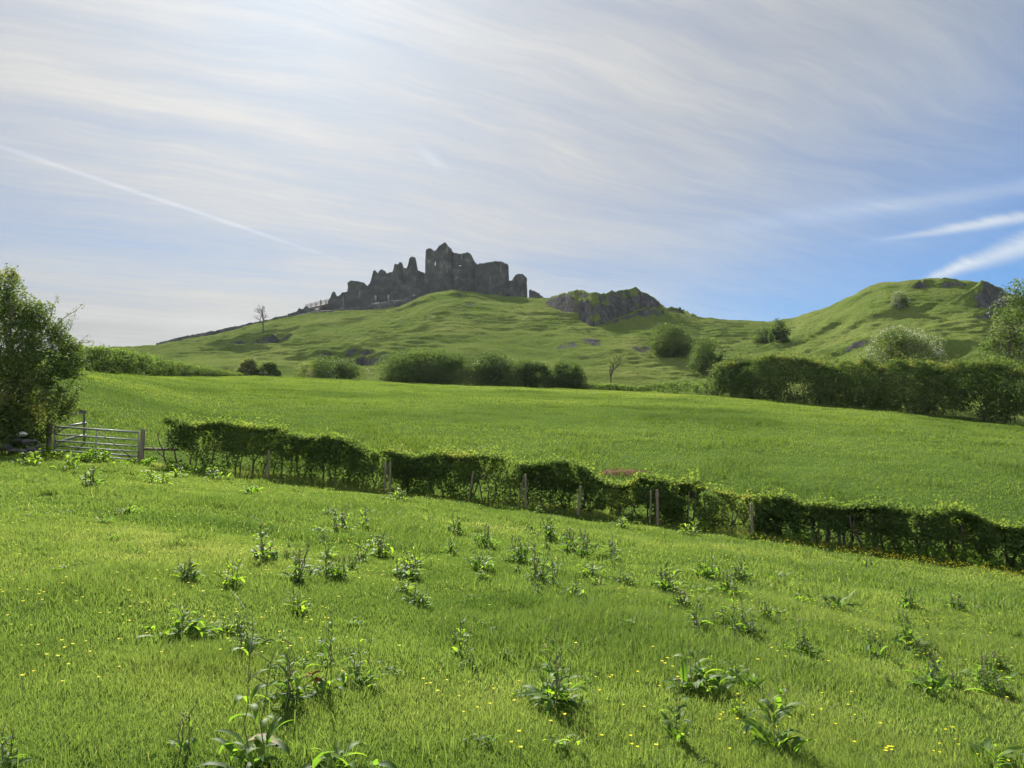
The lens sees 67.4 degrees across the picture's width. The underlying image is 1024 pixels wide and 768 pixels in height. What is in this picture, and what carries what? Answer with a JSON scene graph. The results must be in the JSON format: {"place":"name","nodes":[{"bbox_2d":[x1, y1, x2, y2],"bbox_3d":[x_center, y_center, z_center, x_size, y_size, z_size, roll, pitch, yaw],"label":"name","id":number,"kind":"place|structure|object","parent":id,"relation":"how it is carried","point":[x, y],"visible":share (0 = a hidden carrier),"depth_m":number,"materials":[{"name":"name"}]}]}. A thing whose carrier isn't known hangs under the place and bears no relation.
{"place":"outdoors","nodes":[
{"label":"outdoors","id":0,"kind":"place"},
{"bbox_2d":[0,454,1021,760],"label":"buttercup","id":1,"kind":"object","parent":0,"point":[542,546],"depth_m":11.51,"materials":[{"name":"plant"}]},
{"bbox_2d":[0,370,1023,561],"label":"field","id":2,"kind":"structure","parent":0,"point":[1005,507],"depth_m":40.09,"materials":[{"name":"green plant"}]},
{"bbox_2d":[55,410,86,448],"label":"hooped gate","id":3,"kind":"structure","parent":2,"relation":"on","point":[83,412],"depth_m":31.04,"materials":[{"name":"metal"}]},
{"bbox_2d":[596,468,650,476],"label":"bare soil","id":4,"kind":"structure","parent":2,"relation":"on","point":[628,472],"depth_m":32.48,"materials":[{"name":"brown soil"}]},
{"bbox_2d":[580,380,721,395],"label":"bramble strip","id":5,"kind":"object","parent":2,"relation":"on","point":[646,388],"visible":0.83,"depth_m":95.51,"materials":[{"name":"green plant"}]},
{"bbox_2d":[705,346,763,395],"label":"hawthorn hedge","id":6,"kind":"object","parent":2,"relation":"on","point":[728,359],"visible":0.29,"depth_m":88.09,"materials":[{"name":"green plant"}]},
{"bbox_2d":[710,347,1023,423],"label":"field hedge","id":7,"kind":"object","parent":2,"relation":"on","point":[939,375],"visible":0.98,"depth_m":73.49,"materials":[{"name":"green plant"}]},
{"bbox_2d":[0,452,1023,767],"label":"field","id":8,"kind":"structure","parent":0,"point":[390,619],"depth_m":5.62,"materials":[{"name":"green plant"}]},
{"bbox_2d":[0,722,33,767],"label":"dock plant","id":9,"kind":"object","parent":8,"relation":"on","point":[7,758],"visible":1,"depth_m":3.36,"materials":[{"name":"green plant"}]},
{"bbox_2d":[0,395,50,454],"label":"bramble mound","id":10,"kind":"object","parent":8,"relation":"on","point":[35,435],"visible":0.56,"depth_m":27.84,"materials":[{"name":"green plant"}]},
{"bbox_2d":[0,261,94,452],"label":"hawthorn tree","id":11,"kind":"object","parent":8,"relation":"on","point":[21,378],"visible":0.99,"depth_m":28.48,"materials":[{"name":"green plant"}]},
{"bbox_2d":[75,461,106,487],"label":"dock plant","id":12,"kind":"object","parent":8,"relation":"on","point":[90,481],"visible":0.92,"depth_m":17.11,"materials":[{"name":"green plant"}]},
{"bbox_2d":[139,428,145,460],"bbox_3d":[-13.840,2.506,28.702,0.213,1.693,0.174,0,-3,0],"label":"gate post","id":13,"kind":"object","parent":8,"relation":"on","point":[142,446],"visible":0.7,"depth_m":28.67,"materials":[{"name":"grey wood"}]},
{"bbox_2d":[53,426,139,459],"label":"field gate","id":14,"kind":"structure","parent":13,"relation":"attached to","point":[108,438],"depth_m":28.94,"materials":[{"name":"metal"}]},
{"bbox_2d":[140,465,171,483],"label":"dock plant","id":15,"kind":"object","parent":8,"relation":"on","point":[150,476],"visible":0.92,"depth_m":20.66,"materials":[{"name":"green plant"}]},
{"bbox_2d":[136,599,222,644],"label":"dock plant","id":16,"kind":"object","parent":8,"relation":"on","point":[193,628],"visible":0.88,"depth_m":5.82,"materials":[{"name":"green plant"}]},
{"bbox_2d":[167,697,200,758],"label":"dock plant","id":17,"kind":"object","parent":8,"relation":"on","point":[186,745],"visible":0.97,"depth_m":3.70,"materials":[{"name":"green plant"}]},
{"bbox_2d":[171,554,204,581],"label":"dock plant","id":18,"kind":"object","parent":8,"relation":"on","point":[187,571],"visible":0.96,"depth_m":7.76,"materials":[{"name":"green plant"}]},
{"bbox_2d":[211,553,244,586],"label":"dock plant","id":19,"kind":"object","parent":8,"relation":"on","point":[233,578],"visible":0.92,"depth_m":7.84,"materials":[{"name":"green plant"}]},
{"bbox_2d":[194,592,292,767],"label":"dock plant","id":20,"kind":"object","parent":8,"relation":"on","point":[248,747],"visible":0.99,"depth_m":3.65,"materials":[{"name":"green plant"}]},
{"bbox_2d":[227,611,274,651],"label":"dock plant","id":21,"kind":"object","parent":8,"relation":"on","point":[239,626],"visible":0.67,"depth_m":5.58,"materials":[{"name":"green plant"}]},
{"bbox_2d":[251,516,277,560],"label":"dock plant","id":22,"kind":"object","parent":8,"relation":"on","point":[261,548],"visible":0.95,"depth_m":9.62,"materials":[{"name":"green plant"}]},
{"bbox_2d":[146,404,383,489],"bbox_3d":[-9.066,2.409,28.825,8.863,3.360,2.156,0,-3,7],"label":"field hedge","id":23,"kind":"object","parent":8,"relation":"on","point":[332,448],"visible":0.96,"depth_m":28.61,"materials":[{"name":"green plant"}]},
{"bbox_2d":[254,638,316,710],"bbox_3d":[-1.338,1.723,4.573,0.370,0.412,0.380,0,-3,0],"label":"dock plant","id":24,"kind":"object","parent":8,"relation":"on","point":[299,691],"visible":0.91,"depth_m":4.54,"materials":[{"name":"green plant"}]},
{"bbox_2d":[281,587,310,613],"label":"weed","id":25,"kind":"object","parent":8,"relation":"on","point":[300,608],"visible":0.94,"depth_m":7.11,"materials":[{"name":"green plant"}]},
{"bbox_2d":[275,542,323,583],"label":"dock plant","id":26,"kind":"object","parent":8,"relation":"on","point":[298,574],"visible":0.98,"depth_m":8.61,"materials":[{"name":"green plant"}]},
{"bbox_2d":[312,534,335,574],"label":"dock plant","id":27,"kind":"object","parent":8,"relation":"on","point":[326,563],"visible":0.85,"depth_m":9.24,"materials":[{"name":"green plant"}]},
{"bbox_2d":[306,609,350,695],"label":"dock plant","id":28,"kind":"object","parent":8,"relation":"on","point":[323,685],"visible":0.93,"depth_m":4.92,"materials":[{"name":"green plant"}]},
{"bbox_2d":[323,504,352,532],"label":"dock plant","id":29,"kind":"object","parent":8,"relation":"on","point":[342,519],"visible":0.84,"depth_m":14.44,"materials":[{"name":"green plant"}]},
{"bbox_2d":[326,556,353,578],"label":"weed","id":30,"kind":"object","parent":8,"relation":"on","point":[336,570],"visible":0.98,"depth_m":9.03,"materials":[{"name":"green plant"}]},
{"bbox_2d":[300,740,398,767],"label":"dock plant","id":31,"kind":"object","parent":8,"relation":"on","point":[327,756],"visible":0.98,"depth_m":3.68,"materials":[{"name":"green plant"}]},
{"bbox_2d":[336,630,384,688],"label":"dock plant","id":32,"kind":"object","parent":8,"relation":"on","point":[357,673],"visible":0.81,"depth_m":5.16,"materials":[{"name":"green plant"}]},
{"bbox_2d":[365,533,393,556],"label":"dock plant","id":33,"kind":"object","parent":8,"relation":"on","point":[378,551],"visible":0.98,"depth_m":11.25,"materials":[{"name":"green plant"}]},
{"bbox_2d":[386,552,424,579],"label":"dock plant","id":34,"kind":"object","parent":8,"relation":"on","point":[408,573],"visible":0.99,"depth_m":9.65,"materials":[{"name":"green plant"}]},
{"bbox_2d":[399,581,434,607],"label":"weed","id":35,"kind":"object","parent":8,"relation":"on","point":[416,600],"visible":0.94,"depth_m":8.08,"materials":[{"name":"green plant"}]},
{"bbox_2d":[446,605,477,656],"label":"dock plant","id":36,"kind":"object","parent":8,"relation":"on","point":[461,639],"visible":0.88,"depth_m":6.22,"materials":[{"name":"green plant"}]},
{"bbox_2d":[471,523,498,546],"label":"weed","id":37,"kind":"object","parent":8,"relation":"on","point":[486,539],"visible":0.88,"depth_m":13.94,"materials":[{"name":"green plant"}]},
{"bbox_2d":[376,440,597,512],"bbox_3d":[-1.003,3.257,26.821,7.992,2.560,1.743,-1,-4,17],"label":"field hedge","id":38,"kind":"object","parent":8,"relation":"on","point":[545,476],"visible":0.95,"depth_m":26.49,"materials":[{"name":"green plant"}]},
{"bbox_2d":[3,445,1023,573],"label":"undergrowth","id":39,"kind":"object","parent":8,"relation":"on","point":[922,551],"visible":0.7,"depth_m":23.94,"materials":[{"name":"green plant"}]},
{"bbox_2d":[504,534,537,563],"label":"weed","id":40,"kind":"object","parent":8,"relation":"on","point":[520,556],"visible":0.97,"depth_m":11.97,"materials":[{"name":"green plant"}]},
{"bbox_2d":[523,542,551,581],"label":"dock plant","id":41,"kind":"object","parent":8,"relation":"on","point":[536,572],"visible":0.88,"depth_m":10.60,"materials":[{"name":"green plant"}]},
{"bbox_2d":[518,623,590,716],"bbox_3d":[0.283,1.896,5.122,0.501,0.599,0.545,0,-3,0],"label":"dock plant","id":42,"kind":"object","parent":8,"relation":"on","point":[561,690],"visible":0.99,"depth_m":5.09,"materials":[{"name":"green plant"}]},
{"bbox_2d":[541,514,568,541],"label":"weed","id":43,"kind":"object","parent":8,"relation":"on","point":[549,533],"visible":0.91,"depth_m":16.52,"materials":[{"name":"green plant"}]},
{"bbox_2d":[543,732,581,750],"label":"dock plant","id":44,"kind":"object","parent":8,"relation":"on","point":[562,744],"visible":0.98,"depth_m":4.32,"materials":[{"name":"green plant"}]},
{"bbox_2d":[575,529,599,552],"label":"weed","id":45,"kind":"object","parent":8,"relation":"on","point":[580,539],"visible":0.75,"depth_m":14.96,"materials":[{"name":"green plant"}]},
{"bbox_2d":[585,471,642,517],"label":"loose shrubs","id":46,"kind":"object","parent":8,"relation":"on","point":[621,488],"visible":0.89,"depth_m":25.04,"materials":[{"name":"green plant"}]},
{"bbox_2d":[644,562,682,592],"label":"dock plant","id":47,"kind":"object","parent":8,"relation":"on","point":[662,584],"visible":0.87,"depth_m":10.86,"materials":[{"name":"green plant"}]},
{"bbox_2d":[623,464,705,523],"bbox_3d":[4.919,3.647,24.806,2.754,2.124,1.611,-1,-4,19],"label":"field hedge","id":48,"kind":"object","parent":8,"relation":"on","point":[677,496],"visible":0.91,"depth_m":24.40,"materials":[{"name":"green plant"}]},
{"bbox_2d":[659,678,695,742],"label":"dock plant","id":49,"kind":"object","parent":8,"relation":"on","point":[680,736],"visible":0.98,"depth_m":4.74,"materials":[{"name":"green plant"}]},
{"bbox_2d":[663,584,696,608],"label":"weed","id":50,"kind":"object","parent":8,"relation":"on","point":[682,599],"visible":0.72,"depth_m":9.44,"materials":[{"name":"green plant"}]},
{"bbox_2d":[686,594,714,630],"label":"dock plant","id":51,"kind":"object","parent":8,"relation":"on","point":[693,616],"visible":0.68,"depth_m":8.24,"materials":[{"name":"green plant"}]},
{"bbox_2d":[662,643,738,698],"bbox_3d":[1.432,2.192,5.867,0.670,0.421,0.483,3,-4,-40],"label":"dock plant","id":52,"kind":"object","parent":8,"relation":"on","point":[684,675],"visible":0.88,"depth_m":5.86,"materials":[{"name":"green plant"}]},
{"bbox_2d":[691,555,720,577],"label":"dock plant","id":53,"kind":"object","parent":8,"relation":"on","point":[704,569],"visible":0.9,"depth_m":12.90,"materials":[{"name":"green plant"}]},
{"bbox_2d":[692,477,758,531],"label":"field hedge","id":54,"kind":"object","parent":8,"relation":"on","point":[719,509],"visible":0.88,"depth_m":24.12,"materials":[{"name":"green plant"}]},
{"bbox_2d":[710,567,742,593],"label":"weed","id":55,"kind":"object","parent":8,"relation":"on","point":[723,586],"visible":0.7,"depth_m":11.17,"materials":[{"name":"green plant"}]},
{"bbox_2d":[714,594,761,633],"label":"dock plant","id":56,"kind":"object","parent":8,"relation":"on","point":[741,623],"visible":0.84,"depth_m":8.50,"materials":[{"name":"green plant"}]},
{"bbox_2d":[720,658,767,695],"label":"dock plant","id":57,"kind":"object","parent":8,"relation":"on","point":[736,673],"visible":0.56,"depth_m":6.09,"materials":[{"name":"green plant"}]},
{"bbox_2d":[732,565,764,583],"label":"dock plant","id":58,"kind":"object","parent":8,"relation":"on","point":[741,573],"visible":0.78,"depth_m":12.70,"materials":[{"name":"green plant"}]},
{"bbox_2d":[755,598,781,620],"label":"weed","id":59,"kind":"object","parent":8,"relation":"on","point":[765,610],"visible":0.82,"depth_m":9.43,"materials":[{"name":"green plant"}]},
{"bbox_2d":[724,670,816,756],"bbox_3d":[1.607,2.057,4.756,0.570,0.540,0.360,-2,-4,28],"label":"dock plant","id":60,"kind":"object","parent":8,"relation":"on","point":[754,726],"visible":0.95,"depth_m":4.74,"materials":[{"name":"green plant"}]},
{"bbox_2d":[749,483,807,539],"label":"clipped bush","id":61,"kind":"object","parent":8,"relation":"on","point":[780,508],"visible":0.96,"depth_m":23.27,"materials":[{"name":"green plant"}]},
{"bbox_2d":[796,632,823,657],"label":"weed","id":62,"kind":"object","parent":8,"relation":"on","point":[803,646],"visible":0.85,"depth_m":7.62,"materials":[{"name":"green plant"}]},
{"bbox_2d":[806,590,860,608],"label":"dock plant","id":63,"kind":"object","parent":8,"relation":"on","point":[839,602],"visible":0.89,"depth_m":10.94,"materials":[{"name":"green plant"}]},
{"bbox_2d":[855,637,892,659],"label":"dock plant","id":64,"kind":"object","parent":8,"relation":"on","point":[872,650],"visible":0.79,"depth_m":7.99,"materials":[{"name":"green plant"}]},
{"bbox_2d":[897,586,921,608],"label":"weed","id":65,"kind":"object","parent":8,"relation":"on","point":[908,601],"visible":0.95,"depth_m":11.58,"materials":[{"name":"green plant"}]},
{"bbox_2d":[799,487,1023,569],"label":"field hedge","id":66,"kind":"object","parent":8,"relation":"on","point":[987,534],"visible":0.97,"depth_m":22.04,"materials":[{"name":"green plant"}]},
{"bbox_2d":[889,610,937,655],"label":"dock plant","id":67,"kind":"object","parent":8,"relation":"on","point":[907,633],"visible":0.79,"depth_m":8.54,"materials":[{"name":"green plant"}]},
{"bbox_2d":[906,637,932,661],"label":"weed","id":68,"kind":"object","parent":8,"relation":"on","point":[919,655],"visible":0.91,"depth_m":8.09,"materials":[{"name":"green plant"}]},
{"bbox_2d":[904,649,987,697],"bbox_3d":[3.717,2.517,6.620,0.633,0.440,0.472,0,-3,0],"label":"dock plant","id":69,"kind":"object","parent":8,"relation":"on","point":[930,681],"visible":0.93,"depth_m":6.61,"materials":[{"name":"green plant"}]},
{"bbox_2d":[945,669,966,690],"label":"weed","id":70,"kind":"object","parent":8,"relation":"on","point":[953,681],"visible":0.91,"depth_m":6.86,"materials":[{"name":"green plant"}]},
{"bbox_2d":[943,590,969,611],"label":"weed","id":71,"kind":"object","parent":8,"relation":"on","point":[960,604],"visible":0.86,"depth_m":11.80,"materials":[{"name":"green plant"}]},
{"bbox_2d":[971,667,995,694],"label":"weed","id":72,"kind":"object","parent":8,"relation":"on","point":[984,684],"visible":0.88,"depth_m":6.84,"materials":[{"name":"green plant"}]},
{"bbox_2d":[972,651,997,675],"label":"weed","id":73,"kind":"object","parent":8,"relation":"on","point":[985,661],"visible":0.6,"depth_m":7.57,"materials":[{"name":"green plant"}]},
{"bbox_2d":[960,662,1019,682],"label":"dock plant","id":74,"kind":"object","parent":8,"relation":"on","point":[968,671],"visible":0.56,"depth_m":7.33,"materials":[{"name":"green plant"}]},
{"bbox_2d":[968,739,1023,767],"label":"dock plant","id":75,"kind":"object","parent":8,"relation":"on","point":[1007,752],"visible":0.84,"depth_m":4.94,"materials":[{"name":"green plant"}]},
{"bbox_2d":[987,673,1014,699],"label":"weed","id":76,"kind":"object","parent":8,"relation":"on","point":[1001,690],"visible":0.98,"depth_m":6.75,"materials":[{"name":"green plant"}]},
{"bbox_2d":[983,649,1018,670],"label":"weed","id":77,"kind":"object","parent":8,"relation":"on","point":[996,660],"visible":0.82,"depth_m":7.89,"materials":[{"name":"green plant"}]},
{"bbox_2d":[0,0,1023,351],"label":"sky","id":78,"kind":"structure","parent":0,"point":[170,169],"materials":[{"name":"blue"}]},
{"bbox_2d":[4,278,1023,424],"bbox_3d":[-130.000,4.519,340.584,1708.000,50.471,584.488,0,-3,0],"label":"castle hill","id":79,"kind":"structure","parent":0,"point":[512,327],"depth_m":153.48,"materials":[{"name":"green plant"}]},
{"bbox_2d":[50,342,248,376],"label":"field hedge","id":80,"kind":"object","parent":79,"relation":"on","point":[121,359],"visible":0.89,"depth_m":70.01,"materials":[{"name":"green plant"}]},
{"bbox_2d":[156,315,288,344],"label":"dry stone wall","id":81,"kind":"structure","parent":79,"relation":"on","point":[208,333],"depth_m":230.82,"materials":[{"name":"grey stone"}]},
{"bbox_2d":[234,356,262,375],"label":"hawthorn bush","id":82,"kind":"object","parent":79,"relation":"on","point":[248,366],"visible":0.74,"depth_m":103.60,"materials":[{"name":"green plant"}]},
{"bbox_2d":[226,332,293,344],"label":"rocky crag","id":83,"kind":"structure","parent":79,"relation":"on","point":[270,337],"depth_m":168.92,"materials":[{"name":"grey stone"}]},
{"bbox_2d":[258,361,282,376],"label":"hawthorn bush","id":84,"kind":"object","parent":79,"relation":"on","point":[269,369],"visible":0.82,"depth_m":103.53,"materials":[{"name":"green plant"}]},
{"bbox_2d":[290,354,369,379],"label":"hawthorn bush","id":85,"kind":"object","parent":79,"relation":"on","point":[322,368],"visible":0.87,"depth_m":104.93,"materials":[{"name":"green plant"}]},
{"bbox_2d":[348,351,390,365],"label":"rocky crag","id":86,"kind":"structure","parent":79,"relation":"on","point":[361,360],"depth_m":133.62,"materials":[{"name":"grey stone"}]},
{"bbox_2d":[371,295,415,309],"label":"dry stone wall","id":87,"kind":"structure","parent":79,"relation":"on","point":[388,304],"depth_m":229.32,"materials":[{"name":"grey stone"}]},
{"bbox_2d":[287,242,542,316],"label":"ruined castle","id":88,"kind":"structure","parent":79,"relation":"on","point":[446,272],"depth_m":241.96,"materials":[{"name":"stone"}]},
{"bbox_2d":[367,346,478,384],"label":"hawthorn thicket","id":89,"kind":"object","parent":79,"relation":"on","point":[419,366],"visible":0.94,"depth_m":102.94,"materials":[{"name":"green plant"}]},
{"bbox_2d":[461,351,515,385],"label":"hawthorn thicket","id":90,"kind":"object","parent":79,"relation":"on","point":[487,369],"visible":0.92,"depth_m":103.58,"materials":[{"name":"green plant"}]},
{"bbox_2d":[503,359,553,387],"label":"hawthorn thicket","id":91,"kind":"object","parent":79,"relation":"on","point":[527,374],"visible":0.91,"depth_m":103.15,"materials":[{"name":"green plant"}]},
{"bbox_2d":[546,357,588,388],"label":"hawthorn bush","id":92,"kind":"object","parent":79,"relation":"on","point":[566,375],"visible":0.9,"depth_m":101.95,"materials":[{"name":"green plant"}]},
{"bbox_2d":[545,287,663,326],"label":"rocky crag","id":93,"kind":"structure","parent":79,"relation":"on","point":[592,309],"depth_m":184.51,"materials":[{"name":"grey stone"}]},
{"bbox_2d":[607,349,626,386],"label":"sapling","id":94,"kind":"object","parent":79,"relation":"on","point":[613,361],"visible":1,"depth_m":99.68,"materials":[{"name":"green plant"}]},
{"bbox_2d":[605,306,663,323],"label":"rocky crag","id":95,"kind":"structure","parent":79,"relation":"on","point":[645,311],"depth_m":189.48,"materials":[{"name":"grey stone"}]},
{"bbox_2d":[642,320,694,357],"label":"hawthorn bush","id":96,"kind":"object","parent":79,"relation":"on","point":[670,341],"visible":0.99,"depth_m":141.84,"materials":[{"name":"green plant"}]},
{"bbox_2d":[684,335,728,373],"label":"hawthorn bush","id":97,"kind":"object","parent":79,"relation":"on","point":[702,360],"visible":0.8,"depth_m":125.43,"materials":[{"name":"green plant"}]},
{"bbox_2d":[750,327,774,342],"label":"hawthorn bush","id":98,"kind":"object","parent":79,"relation":"on","point":[763,337],"visible":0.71,"depth_m":167.64,"materials":[{"name":"green plant"}]},
{"bbox_2d":[767,318,792,344],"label":"hawthorn bush","id":99,"kind":"object","parent":79,"relation":"on","point":[782,334],"visible":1,"depth_m":153.74,"materials":[{"name":"green plant"}]},
{"bbox_2d":[890,291,910,308],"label":"blossoming hawthorn","id":100,"kind":"object","parent":79,"relation":"on","point":[899,300],"visible":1,"depth_m":141.31,"materials":[{"name":"green plant"}]},
{"bbox_2d":[857,323,946,381],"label":"blossoming hawthorn","id":101,"kind":"object","parent":79,"relation":"on","point":[903,343],"visible":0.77,"depth_m":86.67,"materials":[{"name":"green plant"}]},
{"bbox_2d":[910,277,965,287],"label":"rocky crag","id":102,"kind":"structure","parent":79,"relation":"on","point":[945,282],"depth_m":160.39,"materials":[{"name":"green plant"}]},
{"bbox_2d":[948,280,1009,308],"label":"rocky crag","id":103,"kind":"structure","parent":79,"relation":"on","point":[982,293],"depth_m":142.76,"materials":[{"name":"grey stone"}]},
{"bbox_2d":[966,308,1005,318],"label":"rocky crag","id":104,"kind":"structure","parent":79,"relation":"on","point":[983,314],"depth_m":131.94,"materials":[{"name":"green plant"}]},
{"bbox_2d":[977,278,1023,395],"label":"hawthorn tree","id":105,"kind":"object","parent":79,"relation":"on","point":[1011,345],"visible":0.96,"depth_m":83.90,"materials":[{"name":"green plant"}]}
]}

